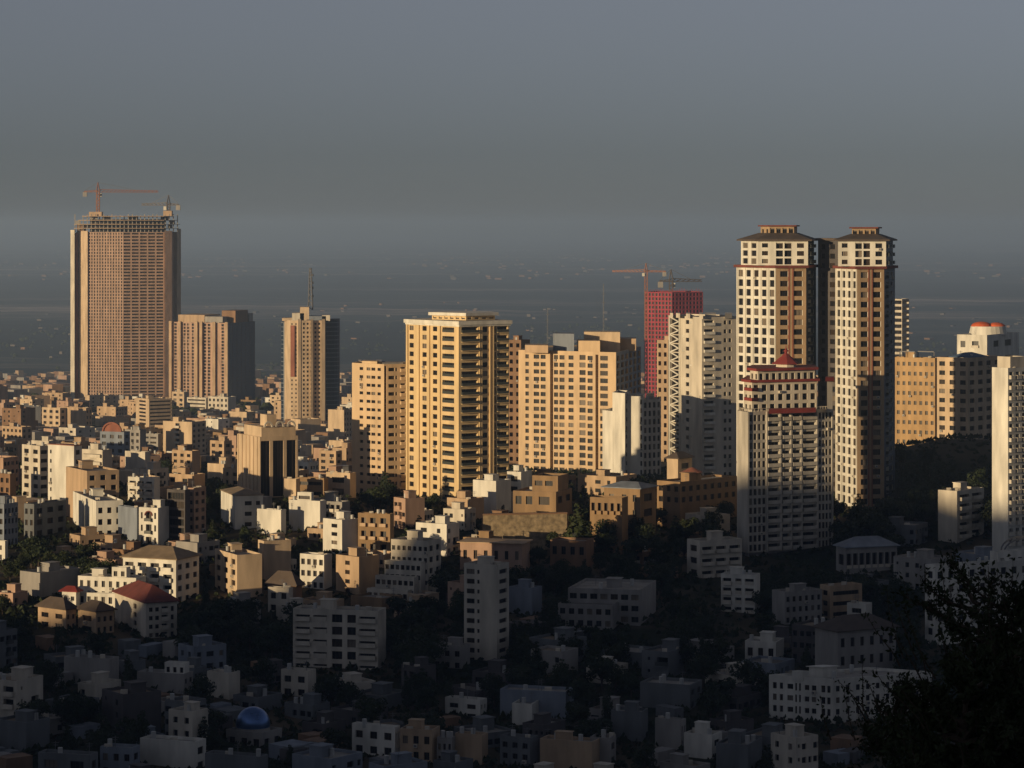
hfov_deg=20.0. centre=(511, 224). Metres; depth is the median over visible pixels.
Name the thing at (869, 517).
broadleaf tree
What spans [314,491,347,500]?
town house
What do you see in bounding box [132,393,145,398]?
town house
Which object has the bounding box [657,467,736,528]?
apartment house
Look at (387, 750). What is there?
window
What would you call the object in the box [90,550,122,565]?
town house
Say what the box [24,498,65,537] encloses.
apartment house
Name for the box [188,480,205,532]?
apartment house
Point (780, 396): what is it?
window
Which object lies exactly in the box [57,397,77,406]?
town house
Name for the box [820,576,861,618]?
apartment house
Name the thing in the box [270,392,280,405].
town house
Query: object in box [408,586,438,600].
town house
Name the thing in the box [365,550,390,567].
town house
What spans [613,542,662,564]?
town house
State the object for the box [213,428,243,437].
town house
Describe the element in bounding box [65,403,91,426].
apartment house
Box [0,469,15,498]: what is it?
apartment house
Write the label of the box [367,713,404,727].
town house
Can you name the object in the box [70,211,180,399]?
skyscraper
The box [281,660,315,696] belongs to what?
apartment house
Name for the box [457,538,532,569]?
apartment house
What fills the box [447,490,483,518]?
apartment house
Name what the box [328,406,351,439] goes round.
apartment house
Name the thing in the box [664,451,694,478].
apartment house
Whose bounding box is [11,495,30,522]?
town house
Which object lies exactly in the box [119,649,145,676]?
town house
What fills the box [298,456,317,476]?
town house
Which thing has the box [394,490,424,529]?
town house
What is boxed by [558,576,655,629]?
apartment house
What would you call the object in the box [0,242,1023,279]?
city
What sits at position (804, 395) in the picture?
window
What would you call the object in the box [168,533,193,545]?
town house
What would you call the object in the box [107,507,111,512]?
window
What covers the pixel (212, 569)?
town house
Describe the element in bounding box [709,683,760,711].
town house
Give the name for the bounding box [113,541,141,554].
town house
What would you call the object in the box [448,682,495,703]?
town house
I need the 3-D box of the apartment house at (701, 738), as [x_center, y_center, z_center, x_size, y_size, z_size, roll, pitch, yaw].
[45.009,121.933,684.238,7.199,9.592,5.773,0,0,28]
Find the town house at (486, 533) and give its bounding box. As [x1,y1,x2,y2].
[463,530,501,538]
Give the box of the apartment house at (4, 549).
[0,540,7,560]
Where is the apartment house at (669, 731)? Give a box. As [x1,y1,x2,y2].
[655,711,685,749]
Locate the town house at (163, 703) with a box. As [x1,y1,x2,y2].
[161,690,181,715]
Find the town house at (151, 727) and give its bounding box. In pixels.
[129,725,164,741]
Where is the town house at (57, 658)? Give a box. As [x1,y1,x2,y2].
[44,644,94,670]
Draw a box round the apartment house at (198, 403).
[187,396,207,410]
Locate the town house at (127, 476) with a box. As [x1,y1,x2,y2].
[126,469,159,494]
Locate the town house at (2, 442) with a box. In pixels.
[0,436,3,451]
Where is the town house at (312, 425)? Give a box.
[291,418,320,433]
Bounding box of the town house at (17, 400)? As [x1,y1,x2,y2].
[9,397,21,403]
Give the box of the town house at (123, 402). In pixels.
[120,396,133,405]
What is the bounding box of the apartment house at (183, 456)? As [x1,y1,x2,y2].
[172,444,199,472]
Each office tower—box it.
[281,268,339,421]
[895,298,908,356]
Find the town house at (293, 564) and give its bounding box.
[291,559,296,569]
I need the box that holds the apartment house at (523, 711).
[512,693,538,724]
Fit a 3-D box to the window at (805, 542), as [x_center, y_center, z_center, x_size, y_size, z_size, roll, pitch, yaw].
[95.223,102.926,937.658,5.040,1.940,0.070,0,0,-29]
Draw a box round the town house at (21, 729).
[0,708,49,752]
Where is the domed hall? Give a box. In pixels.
[226,706,281,746]
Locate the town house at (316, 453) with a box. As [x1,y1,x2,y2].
[313,445,332,463]
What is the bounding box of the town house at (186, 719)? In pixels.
[169,700,207,750]
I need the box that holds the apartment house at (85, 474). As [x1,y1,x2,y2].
[66,460,118,517]
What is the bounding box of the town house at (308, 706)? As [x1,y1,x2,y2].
[284,692,329,719]
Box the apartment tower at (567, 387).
[518,290,640,472]
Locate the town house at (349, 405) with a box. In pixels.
[340,402,351,408]
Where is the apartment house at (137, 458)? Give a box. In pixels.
[125,448,149,469]
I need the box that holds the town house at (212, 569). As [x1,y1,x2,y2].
[209,564,214,575]
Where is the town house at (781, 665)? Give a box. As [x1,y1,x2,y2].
[741,655,794,673]
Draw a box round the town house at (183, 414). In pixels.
[172,409,190,419]
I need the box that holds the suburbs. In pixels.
[0,302,1023,376]
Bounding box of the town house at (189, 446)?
[173,444,198,449]
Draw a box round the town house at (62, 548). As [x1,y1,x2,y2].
[51,545,76,562]
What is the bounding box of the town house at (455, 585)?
[448,574,463,608]
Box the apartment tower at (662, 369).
[657,336,667,461]
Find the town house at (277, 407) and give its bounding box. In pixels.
[274,400,280,418]
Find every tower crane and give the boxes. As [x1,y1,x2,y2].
[83,182,156,211]
[142,195,180,210]
[612,263,665,394]
[658,269,701,291]
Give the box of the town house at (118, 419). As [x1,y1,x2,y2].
[108,415,128,424]
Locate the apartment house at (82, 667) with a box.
[64,650,118,683]
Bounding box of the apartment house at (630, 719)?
[611,700,647,741]
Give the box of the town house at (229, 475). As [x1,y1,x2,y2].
[223,461,236,485]
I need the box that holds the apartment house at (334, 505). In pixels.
[326,494,349,517]
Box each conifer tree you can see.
[58,724,76,749]
[197,716,212,749]
[206,483,214,498]
[206,520,219,538]
[379,472,395,506]
[411,668,427,702]
[413,515,421,528]
[438,566,452,595]
[449,616,463,640]
[526,641,542,666]
[535,595,552,623]
[544,604,561,632]
[556,634,567,646]
[562,503,598,550]
[580,485,587,500]
[646,534,667,563]
[667,515,682,541]
[701,514,710,527]
[758,744,774,767]
[799,646,814,670]
[817,577,826,587]
[851,511,867,535]
[875,527,881,535]
[944,460,958,487]
[956,473,965,481]
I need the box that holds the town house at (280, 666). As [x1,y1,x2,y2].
[258,658,286,685]
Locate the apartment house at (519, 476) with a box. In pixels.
[507,465,531,512]
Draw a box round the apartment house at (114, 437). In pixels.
[100,422,129,455]
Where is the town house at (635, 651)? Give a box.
[602,643,649,667]
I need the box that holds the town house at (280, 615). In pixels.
[276,597,303,621]
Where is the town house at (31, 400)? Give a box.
[20,396,43,420]
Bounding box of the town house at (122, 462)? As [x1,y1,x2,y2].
[120,456,124,469]
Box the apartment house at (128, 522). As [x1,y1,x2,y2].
[118,505,138,540]
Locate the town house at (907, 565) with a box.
[893,548,949,591]
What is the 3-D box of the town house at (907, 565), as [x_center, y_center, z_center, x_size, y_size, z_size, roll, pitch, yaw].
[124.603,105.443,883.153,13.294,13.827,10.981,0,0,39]
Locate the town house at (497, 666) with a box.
[472,659,512,686]
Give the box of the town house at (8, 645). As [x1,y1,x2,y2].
[0,620,16,667]
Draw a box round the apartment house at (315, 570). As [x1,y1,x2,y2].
[300,552,331,589]
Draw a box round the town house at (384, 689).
[351,681,408,707]
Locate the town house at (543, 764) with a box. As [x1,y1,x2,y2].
[533,761,554,767]
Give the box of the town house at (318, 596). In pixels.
[303,591,343,605]
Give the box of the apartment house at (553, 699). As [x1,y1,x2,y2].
[500,678,573,719]
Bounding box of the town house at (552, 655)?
[531,645,577,674]
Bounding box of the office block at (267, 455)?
[237,413,297,496]
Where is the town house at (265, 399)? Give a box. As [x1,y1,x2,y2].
[261,397,269,404]
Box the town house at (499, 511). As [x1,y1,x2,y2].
[482,509,508,529]
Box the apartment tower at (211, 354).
[169,310,254,401]
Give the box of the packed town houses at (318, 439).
[0,391,351,507]
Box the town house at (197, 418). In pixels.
[186,416,209,419]
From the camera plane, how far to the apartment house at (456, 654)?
769.72 m
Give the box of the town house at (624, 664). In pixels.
[586,656,627,683]
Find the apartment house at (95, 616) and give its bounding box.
[76,599,117,633]
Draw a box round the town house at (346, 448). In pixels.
[332,442,351,464]
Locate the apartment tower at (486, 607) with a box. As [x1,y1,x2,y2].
[464,555,508,660]
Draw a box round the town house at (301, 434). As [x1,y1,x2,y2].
[296,429,305,443]
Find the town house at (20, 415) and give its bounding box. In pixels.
[2,404,34,429]
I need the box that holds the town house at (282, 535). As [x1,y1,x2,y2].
[265,532,295,546]
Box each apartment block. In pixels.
[2,422,31,439]
[48,438,81,499]
[293,598,385,669]
[352,360,405,493]
[602,390,660,477]
[769,664,931,723]
[895,351,936,445]
[925,556,1023,644]
[937,351,997,438]
[938,481,983,542]
[957,322,1018,355]
[990,536,1023,561]
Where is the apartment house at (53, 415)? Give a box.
[42,404,65,426]
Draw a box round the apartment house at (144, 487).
[128,473,159,502]
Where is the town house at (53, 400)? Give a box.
[50,397,56,406]
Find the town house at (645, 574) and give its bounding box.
[635,559,677,577]
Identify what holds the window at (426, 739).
in the apartment house at (418, 737)
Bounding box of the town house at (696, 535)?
[689,531,730,537]
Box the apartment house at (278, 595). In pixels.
[268,583,292,611]
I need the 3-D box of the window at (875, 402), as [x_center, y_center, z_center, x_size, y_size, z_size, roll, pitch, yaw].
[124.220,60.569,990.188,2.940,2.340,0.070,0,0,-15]
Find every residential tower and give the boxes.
[404,311,511,502]
[668,312,735,475]
[734,225,817,475]
[737,348,834,556]
[815,227,897,507]
[992,356,1023,550]
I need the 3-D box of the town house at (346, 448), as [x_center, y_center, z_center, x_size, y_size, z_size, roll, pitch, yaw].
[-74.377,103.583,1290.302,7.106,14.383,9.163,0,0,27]
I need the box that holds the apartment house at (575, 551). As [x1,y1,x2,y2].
[550,535,593,567]
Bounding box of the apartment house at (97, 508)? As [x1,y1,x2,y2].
[73,488,122,533]
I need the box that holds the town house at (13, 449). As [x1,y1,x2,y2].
[5,438,26,464]
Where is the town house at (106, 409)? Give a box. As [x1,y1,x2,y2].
[97,403,127,415]
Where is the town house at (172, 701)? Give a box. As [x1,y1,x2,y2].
[165,693,208,734]
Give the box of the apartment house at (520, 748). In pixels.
[500,724,537,767]
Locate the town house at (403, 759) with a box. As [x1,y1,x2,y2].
[369,751,426,767]
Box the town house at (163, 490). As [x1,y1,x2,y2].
[160,481,190,498]
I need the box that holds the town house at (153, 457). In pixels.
[148,450,159,461]
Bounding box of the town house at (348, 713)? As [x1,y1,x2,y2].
[331,699,387,725]
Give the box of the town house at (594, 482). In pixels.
[578,469,636,495]
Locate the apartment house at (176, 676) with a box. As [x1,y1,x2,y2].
[137,661,192,693]
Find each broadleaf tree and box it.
[0,594,11,614]
[1,561,17,582]
[11,557,31,576]
[14,699,50,716]
[19,536,51,566]
[24,546,37,568]
[33,659,63,696]
[34,669,55,699]
[41,551,62,560]
[51,696,88,726]
[52,550,80,566]
[67,693,102,721]
[74,542,100,556]
[77,556,96,567]
[79,561,103,573]
[83,633,106,654]
[84,729,115,749]
[85,726,111,750]
[86,565,108,572]
[91,736,118,755]
[94,558,118,571]
[113,716,149,743]
[116,735,134,743]
[159,459,173,472]
[173,630,199,646]
[187,673,216,702]
[206,513,218,525]
[207,496,220,514]
[208,708,228,733]
[215,485,228,496]
[223,596,234,621]
[227,539,245,548]
[231,597,264,618]
[239,526,251,545]
[249,656,278,683]
[281,601,312,622]
[312,673,348,705]
[314,674,327,690]
[320,728,346,747]
[335,681,365,706]
[351,504,363,517]
[353,695,387,722]
[358,491,375,511]
[366,488,378,511]
[369,486,391,512]
[384,484,403,510]
[385,596,408,615]
[402,710,422,724]
[407,596,432,619]
[409,654,435,663]
[410,673,435,693]
[419,710,445,722]
[424,717,445,733]
[425,500,433,508]
[426,493,441,510]
[427,570,459,601]
[435,561,456,575]
[445,605,463,624]
[448,594,463,628]
[451,571,462,579]
[451,589,463,598]
[478,673,508,708]
[509,565,527,584]
[509,574,517,585]
[529,548,547,565]
[545,531,558,547]
[547,621,578,635]
[548,662,573,686]
[565,636,584,656]
[565,678,597,707]
[565,700,590,724]
[566,726,586,736]
[568,483,575,496]
[572,491,581,502]
[577,718,613,736]
[582,654,618,690]
[584,506,589,515]
[592,519,618,550]
[594,533,616,551]
[602,665,631,694]
[621,537,649,557]
[628,476,645,482]
[628,517,643,538]
[631,742,657,767]
[633,573,646,579]
[634,523,660,544]
[656,508,667,523]
[665,560,681,580]
[675,517,698,538]
[679,644,699,672]
[684,654,720,687]
[693,518,703,533]
[695,687,727,720]
[698,522,722,537]
[703,638,731,662]
[704,510,722,529]
[704,677,735,713]
[716,501,734,519]
[722,529,731,534]
[728,658,764,690]
[751,588,772,611]
[752,570,767,575]
[753,612,775,632]
[755,670,779,697]
[760,573,774,584]
[760,578,775,587]
[770,586,788,590]
[816,658,955,767]
[828,521,856,543]
[833,498,847,520]
[833,520,863,547]
[839,573,871,582]
[844,505,865,522]
[847,577,878,601]
[857,505,883,535]
[860,546,1023,767]
[864,633,1023,767]
[885,534,905,553]
[895,446,910,468]
[904,557,1023,767]
[916,504,935,521]
[919,481,939,503]
[924,491,937,505]
[926,461,957,486]
[964,466,990,488]
[974,492,991,531]
[979,503,991,529]
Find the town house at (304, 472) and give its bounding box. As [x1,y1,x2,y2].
[298,469,308,476]
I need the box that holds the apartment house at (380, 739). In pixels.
[352,715,399,755]
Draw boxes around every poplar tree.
[122,654,133,680]
[123,671,132,685]
[285,745,293,767]
[445,677,454,696]
[579,494,584,510]
[582,559,587,567]
[583,525,592,537]
[601,687,613,719]
[605,564,610,577]
[839,570,845,580]
[855,493,864,507]
[927,489,937,519]
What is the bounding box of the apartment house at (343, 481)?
[326,469,355,497]
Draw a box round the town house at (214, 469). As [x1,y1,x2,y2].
[207,457,233,480]
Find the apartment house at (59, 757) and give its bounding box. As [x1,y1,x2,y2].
[38,741,97,767]
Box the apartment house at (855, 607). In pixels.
[847,600,871,613]
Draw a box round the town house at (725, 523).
[685,507,729,531]
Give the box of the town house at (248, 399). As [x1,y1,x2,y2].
[239,397,260,402]
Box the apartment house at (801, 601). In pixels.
[772,582,821,624]
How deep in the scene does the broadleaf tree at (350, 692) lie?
722.89 m
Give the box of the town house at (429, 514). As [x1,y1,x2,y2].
[425,508,433,520]
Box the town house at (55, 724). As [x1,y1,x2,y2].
[41,713,65,734]
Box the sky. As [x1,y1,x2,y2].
[0,0,1023,239]
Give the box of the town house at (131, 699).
[102,680,160,734]
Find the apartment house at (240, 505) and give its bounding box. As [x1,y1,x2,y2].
[220,486,263,528]
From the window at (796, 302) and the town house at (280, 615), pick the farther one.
the window at (796, 302)
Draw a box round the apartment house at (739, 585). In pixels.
[721,566,759,613]
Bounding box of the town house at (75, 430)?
[59,424,94,436]
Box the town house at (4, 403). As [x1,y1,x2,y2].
[0,399,14,416]
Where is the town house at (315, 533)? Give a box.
[307,521,322,540]
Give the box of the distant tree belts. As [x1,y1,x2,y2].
[0,319,1022,415]
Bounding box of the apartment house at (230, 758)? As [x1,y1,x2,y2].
[205,748,267,767]
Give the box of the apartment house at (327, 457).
[319,449,341,470]
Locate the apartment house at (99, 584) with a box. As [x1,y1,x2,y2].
[78,566,145,610]
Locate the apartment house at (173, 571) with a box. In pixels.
[119,545,202,603]
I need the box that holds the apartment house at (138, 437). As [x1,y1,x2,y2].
[125,426,145,450]
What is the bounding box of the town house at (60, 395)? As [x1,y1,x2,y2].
[45,390,69,399]
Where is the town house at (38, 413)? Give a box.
[13,403,40,422]
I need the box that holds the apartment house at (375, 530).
[358,509,393,551]
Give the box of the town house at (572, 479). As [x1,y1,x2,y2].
[532,468,575,490]
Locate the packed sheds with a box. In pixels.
[0,616,864,767]
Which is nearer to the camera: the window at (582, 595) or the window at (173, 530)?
the window at (582, 595)
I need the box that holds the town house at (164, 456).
[152,450,171,460]
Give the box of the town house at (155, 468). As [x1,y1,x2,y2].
[133,461,167,486]
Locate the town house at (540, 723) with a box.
[522,711,564,753]
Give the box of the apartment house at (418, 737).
[400,718,439,762]
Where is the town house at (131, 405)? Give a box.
[127,398,135,417]
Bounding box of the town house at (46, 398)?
[24,395,49,406]
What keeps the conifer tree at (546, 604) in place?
on the ground
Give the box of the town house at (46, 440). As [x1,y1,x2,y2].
[31,436,61,444]
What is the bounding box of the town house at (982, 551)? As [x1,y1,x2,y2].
[952,545,992,561]
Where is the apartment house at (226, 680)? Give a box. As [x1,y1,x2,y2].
[207,665,239,699]
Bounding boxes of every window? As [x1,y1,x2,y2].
[45,760,56,767]
[71,761,82,767]
[83,615,90,620]
[89,233,162,395]
[98,519,102,524]
[103,753,107,759]
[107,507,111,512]
[107,519,111,524]
[114,754,118,760]
[150,404,170,405]
[150,408,170,409]
[150,415,170,416]
[150,419,170,420]
[170,492,183,498]
[170,501,183,507]
[170,510,183,516]
[170,519,183,525]
[170,527,183,533]
[170,536,179,540]
[175,323,253,400]
[254,739,258,745]
[261,441,268,495]
[273,440,282,495]
[285,675,290,681]
[285,688,290,694]
[287,440,295,477]
[291,323,319,415]
[298,676,304,682]
[298,689,304,695]
[299,496,309,498]
[300,481,320,484]
[332,477,343,482]
[332,488,343,493]
[332,614,341,621]
[332,627,341,634]
[332,639,341,646]
[332,651,341,658]
[348,615,355,622]
[348,627,355,634]
[348,639,355,646]
[348,652,355,659]
[356,730,362,737]
[356,745,362,751]
[360,367,396,484]
[360,617,374,618]
[360,629,374,630]
[360,641,374,643]
[360,653,374,655]
[371,544,375,549]
[371,731,376,738]
[371,746,376,753]
[385,733,390,739]
[385,748,390,754]
[403,735,407,742]
[410,318,494,488]
[414,736,418,743]
[424,737,428,743]
[424,752,428,759]
[450,703,457,707]
[461,327,475,329]
[461,336,475,338]
[461,345,475,347]
[461,354,475,356]
[461,362,475,365]
[461,371,475,373]
[461,380,475,382]
[461,389,475,391]
[461,398,475,400]
[461,406,475,409]
[461,415,475,418]
[461,424,475,427]
[461,433,475,436]
[461,442,475,444]
[461,451,475,453]
[461,459,475,462]
[461,468,475,471]
[461,477,475,480]
[461,486,472,489]
[467,569,474,573]
[467,579,474,583]
[467,588,474,593]
[467,598,474,602]
[467,608,474,612]
[467,618,474,622]
[467,628,474,632]
[467,638,474,642]
[467,704,475,708]
[511,476,516,480]
[515,551,518,559]
[516,496,521,503]
[526,354,638,472]
[526,496,531,503]
[535,480,541,485]
[539,497,549,504]
[545,481,552,485]
[553,546,556,553]
[560,608,564,613]
[562,546,565,554]
[569,608,573,613]
[570,593,576,597]
[571,547,574,554]
[580,547,583,554]
[580,593,586,598]
[590,594,596,598]
[596,609,600,614]
[601,594,606,598]
[605,609,609,614]
[605,621,609,626]
[611,594,617,599]
[621,594,627,599]
[621,606,627,610]
[621,617,627,621]
[631,595,637,599]
[631,606,637,610]
[631,617,637,621]
[644,493,650,500]
[644,508,650,516]
[672,326,678,333]
[672,335,678,342]
[672,344,678,351]
[672,353,678,360]
[672,370,678,377]
[672,379,678,386]
[672,388,678,395]
[672,397,678,404]
[672,406,678,413]
[672,414,678,421]
[672,423,678,430]
[672,432,678,439]
[672,441,678,448]
[682,463,687,468]
[691,545,696,550]
[691,557,696,563]
[739,229,803,408]
[746,385,830,555]
[748,647,752,655]
[758,648,762,655]
[769,648,772,656]
[778,394,782,399]
[780,271,787,276]
[780,281,787,285]
[780,291,787,295]
[780,300,787,305]
[780,320,787,324]
[786,394,790,399]
[794,271,801,276]
[794,281,801,285]
[794,290,801,295]
[794,300,801,305]
[794,310,801,314]
[794,319,801,324]
[794,329,801,334]
[794,339,801,343]
[794,348,801,353]
[794,358,801,363]
[794,394,798,399]
[802,384,806,389]
[802,393,806,399]
[803,413,812,415]
[803,422,812,424]
[803,449,812,452]
[803,459,812,461]
[803,468,812,470]
[803,477,812,479]
[803,486,812,489]
[803,495,812,498]
[803,504,812,507]
[803,514,812,516]
[803,523,812,525]
[803,532,812,534]
[803,541,812,544]
[822,231,881,506]
[833,590,857,595]
[833,600,857,605]
[833,611,846,615]
[839,554,842,564]
[847,554,849,564]
[852,608,860,612]
[853,553,856,564]
[860,553,862,564]
[866,553,868,564]
[872,553,875,563]
[873,272,879,277]
[873,282,879,287]
[873,292,879,297]
[873,302,879,306]
[873,311,879,316]
[873,321,879,326]
[873,331,879,336]
[873,341,879,346]
[873,351,879,356]
[873,361,879,365]
[873,371,879,375]
[873,380,879,385]
[873,390,879,395]
[873,400,879,405]
[873,410,879,415]
[873,420,879,424]
[873,430,879,434]
[873,439,879,444]
[873,449,879,454]
[873,459,879,464]
[873,469,879,474]
[873,479,879,484]
[873,489,879,493]
[879,552,881,563]
[885,552,887,563]
[891,552,894,563]
[960,371,965,375]
[960,380,965,384]
[960,426,965,430]
[1001,567,1005,573]
[1005,339,1010,345]
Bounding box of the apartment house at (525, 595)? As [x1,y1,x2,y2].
[509,578,541,614]
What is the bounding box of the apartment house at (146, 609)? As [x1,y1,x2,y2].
[111,580,180,637]
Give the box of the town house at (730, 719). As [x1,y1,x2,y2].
[709,709,753,731]
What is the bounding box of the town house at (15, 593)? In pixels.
[0,583,27,605]
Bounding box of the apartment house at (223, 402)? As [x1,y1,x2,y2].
[208,393,235,410]
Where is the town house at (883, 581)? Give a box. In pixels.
[860,573,888,602]
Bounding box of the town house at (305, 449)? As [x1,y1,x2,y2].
[298,440,311,455]
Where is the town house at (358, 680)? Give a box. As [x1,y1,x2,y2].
[340,671,375,698]
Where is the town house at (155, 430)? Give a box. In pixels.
[127,424,162,446]
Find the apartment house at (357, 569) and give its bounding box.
[336,546,378,593]
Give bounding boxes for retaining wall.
[483,512,566,549]
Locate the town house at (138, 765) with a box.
[129,762,150,767]
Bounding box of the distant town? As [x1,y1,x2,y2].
[0,370,817,400]
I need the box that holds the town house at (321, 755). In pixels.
[292,742,361,767]
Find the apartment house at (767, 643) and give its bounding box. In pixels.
[745,630,783,658]
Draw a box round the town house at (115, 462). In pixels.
[112,456,119,469]
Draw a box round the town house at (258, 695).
[233,683,281,709]
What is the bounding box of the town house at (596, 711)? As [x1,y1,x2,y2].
[589,695,641,717]
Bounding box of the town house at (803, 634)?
[792,617,825,663]
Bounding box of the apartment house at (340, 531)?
[323,510,357,553]
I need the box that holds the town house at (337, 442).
[329,437,351,446]
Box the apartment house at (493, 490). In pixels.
[473,473,510,512]
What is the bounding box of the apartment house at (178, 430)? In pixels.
[163,416,205,453]
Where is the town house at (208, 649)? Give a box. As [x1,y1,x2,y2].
[178,634,225,670]
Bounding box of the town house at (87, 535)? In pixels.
[70,526,106,545]
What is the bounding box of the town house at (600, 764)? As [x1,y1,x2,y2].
[593,761,614,767]
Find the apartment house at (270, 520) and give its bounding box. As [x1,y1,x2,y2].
[257,505,285,533]
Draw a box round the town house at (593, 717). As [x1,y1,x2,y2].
[574,716,601,726]
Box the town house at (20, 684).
[0,665,42,716]
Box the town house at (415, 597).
[394,593,442,616]
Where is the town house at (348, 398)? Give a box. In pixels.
[342,394,351,403]
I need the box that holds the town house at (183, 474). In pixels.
[169,467,204,486]
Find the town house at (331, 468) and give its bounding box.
[310,465,349,476]
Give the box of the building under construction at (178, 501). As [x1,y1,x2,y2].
[167,486,189,540]
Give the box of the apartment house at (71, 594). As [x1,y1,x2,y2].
[58,585,83,605]
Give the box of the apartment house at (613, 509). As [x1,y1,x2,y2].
[590,495,627,550]
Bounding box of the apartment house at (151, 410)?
[136,395,171,427]
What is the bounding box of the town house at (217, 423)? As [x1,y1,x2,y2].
[205,416,229,429]
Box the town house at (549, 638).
[529,626,586,662]
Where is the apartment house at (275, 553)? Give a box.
[258,535,290,580]
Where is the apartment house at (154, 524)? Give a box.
[139,499,168,544]
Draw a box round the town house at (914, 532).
[887,516,927,546]
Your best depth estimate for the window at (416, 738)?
681.39 m
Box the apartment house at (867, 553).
[833,536,899,574]
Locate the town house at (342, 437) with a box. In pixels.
[328,436,351,445]
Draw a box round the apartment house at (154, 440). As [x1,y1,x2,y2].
[146,431,161,450]
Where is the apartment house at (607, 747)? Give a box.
[590,726,615,762]
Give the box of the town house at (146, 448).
[142,446,163,451]
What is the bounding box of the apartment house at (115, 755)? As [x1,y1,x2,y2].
[100,736,139,767]
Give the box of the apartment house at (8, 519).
[0,495,17,545]
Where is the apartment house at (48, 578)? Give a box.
[20,561,83,597]
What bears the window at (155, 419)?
in the apartment house at (151, 410)
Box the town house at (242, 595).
[227,591,260,624]
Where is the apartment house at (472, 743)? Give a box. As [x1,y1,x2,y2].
[455,724,487,764]
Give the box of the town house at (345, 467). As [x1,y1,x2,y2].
[327,465,351,471]
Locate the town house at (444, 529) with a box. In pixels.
[416,515,459,556]
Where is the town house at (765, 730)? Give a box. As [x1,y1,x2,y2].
[746,722,784,752]
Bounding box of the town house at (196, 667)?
[187,656,206,678]
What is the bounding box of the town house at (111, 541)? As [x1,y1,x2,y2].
[94,534,131,551]
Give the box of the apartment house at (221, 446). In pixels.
[210,436,231,462]
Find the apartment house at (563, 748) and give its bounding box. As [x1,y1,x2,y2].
[540,729,599,767]
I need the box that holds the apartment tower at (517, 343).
[509,335,529,464]
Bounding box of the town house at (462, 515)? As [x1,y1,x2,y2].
[443,501,475,530]
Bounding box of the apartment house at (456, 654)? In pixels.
[434,636,469,668]
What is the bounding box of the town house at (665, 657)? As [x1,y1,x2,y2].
[642,638,683,677]
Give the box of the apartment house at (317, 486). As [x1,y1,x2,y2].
[297,474,327,495]
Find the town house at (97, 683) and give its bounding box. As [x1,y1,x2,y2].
[78,670,120,699]
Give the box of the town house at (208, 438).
[206,434,218,452]
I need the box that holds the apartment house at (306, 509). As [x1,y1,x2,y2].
[289,492,325,530]
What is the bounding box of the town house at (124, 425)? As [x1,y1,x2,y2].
[120,422,134,430]
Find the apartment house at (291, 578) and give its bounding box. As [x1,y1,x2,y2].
[264,570,305,597]
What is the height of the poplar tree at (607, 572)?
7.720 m
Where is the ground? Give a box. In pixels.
[0,239,1023,767]
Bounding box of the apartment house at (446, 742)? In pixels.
[437,730,454,758]
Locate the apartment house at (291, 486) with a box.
[284,477,299,498]
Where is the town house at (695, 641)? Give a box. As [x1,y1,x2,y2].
[687,638,733,663]
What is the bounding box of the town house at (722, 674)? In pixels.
[705,662,755,687]
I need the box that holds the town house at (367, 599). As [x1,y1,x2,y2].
[351,588,402,609]
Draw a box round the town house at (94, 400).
[89,393,117,406]
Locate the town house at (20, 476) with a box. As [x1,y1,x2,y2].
[19,468,21,488]
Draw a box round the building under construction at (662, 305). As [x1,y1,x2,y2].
[645,289,702,396]
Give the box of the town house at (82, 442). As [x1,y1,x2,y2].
[61,437,90,448]
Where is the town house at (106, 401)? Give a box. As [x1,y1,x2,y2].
[98,400,116,405]
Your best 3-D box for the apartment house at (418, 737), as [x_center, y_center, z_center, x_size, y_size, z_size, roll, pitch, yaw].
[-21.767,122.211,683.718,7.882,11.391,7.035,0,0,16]
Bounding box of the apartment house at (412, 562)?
[367,529,440,600]
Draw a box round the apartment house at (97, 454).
[82,443,111,467]
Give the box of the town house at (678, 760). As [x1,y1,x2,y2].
[660,752,709,767]
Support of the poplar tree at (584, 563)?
on the ground
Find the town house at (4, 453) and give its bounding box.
[0,448,7,455]
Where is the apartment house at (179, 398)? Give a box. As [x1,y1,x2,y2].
[172,389,188,408]
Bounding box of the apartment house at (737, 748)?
[716,728,761,767]
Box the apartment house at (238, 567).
[215,542,261,596]
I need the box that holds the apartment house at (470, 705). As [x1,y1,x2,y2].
[445,688,486,715]
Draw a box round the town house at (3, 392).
[0,384,7,401]
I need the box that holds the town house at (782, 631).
[773,625,791,649]
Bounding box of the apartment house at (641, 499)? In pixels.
[601,481,658,538]
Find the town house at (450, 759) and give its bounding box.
[433,750,472,767]
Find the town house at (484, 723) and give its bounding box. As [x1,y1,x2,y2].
[454,715,514,748]
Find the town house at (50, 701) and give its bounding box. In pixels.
[45,694,98,712]
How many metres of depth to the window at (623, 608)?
817.51 m
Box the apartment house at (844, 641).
[811,613,899,668]
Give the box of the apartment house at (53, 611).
[34,596,76,629]
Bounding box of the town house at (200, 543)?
[176,533,219,564]
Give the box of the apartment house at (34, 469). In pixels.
[22,441,47,497]
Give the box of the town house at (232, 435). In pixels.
[219,430,238,462]
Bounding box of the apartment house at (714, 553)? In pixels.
[687,530,741,577]
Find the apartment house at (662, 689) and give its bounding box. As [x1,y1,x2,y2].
[640,671,701,709]
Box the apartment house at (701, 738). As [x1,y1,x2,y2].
[684,720,721,758]
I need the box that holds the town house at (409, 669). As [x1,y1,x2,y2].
[401,656,435,688]
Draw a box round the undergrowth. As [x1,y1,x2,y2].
[0,432,1021,767]
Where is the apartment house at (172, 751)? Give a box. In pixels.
[140,731,205,767]
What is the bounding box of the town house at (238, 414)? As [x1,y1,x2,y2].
[229,408,254,425]
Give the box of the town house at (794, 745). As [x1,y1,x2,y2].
[771,723,817,767]
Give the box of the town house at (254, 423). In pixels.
[244,421,281,423]
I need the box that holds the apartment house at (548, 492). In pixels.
[513,473,571,528]
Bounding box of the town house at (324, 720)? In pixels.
[302,710,345,732]
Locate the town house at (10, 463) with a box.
[0,455,18,490]

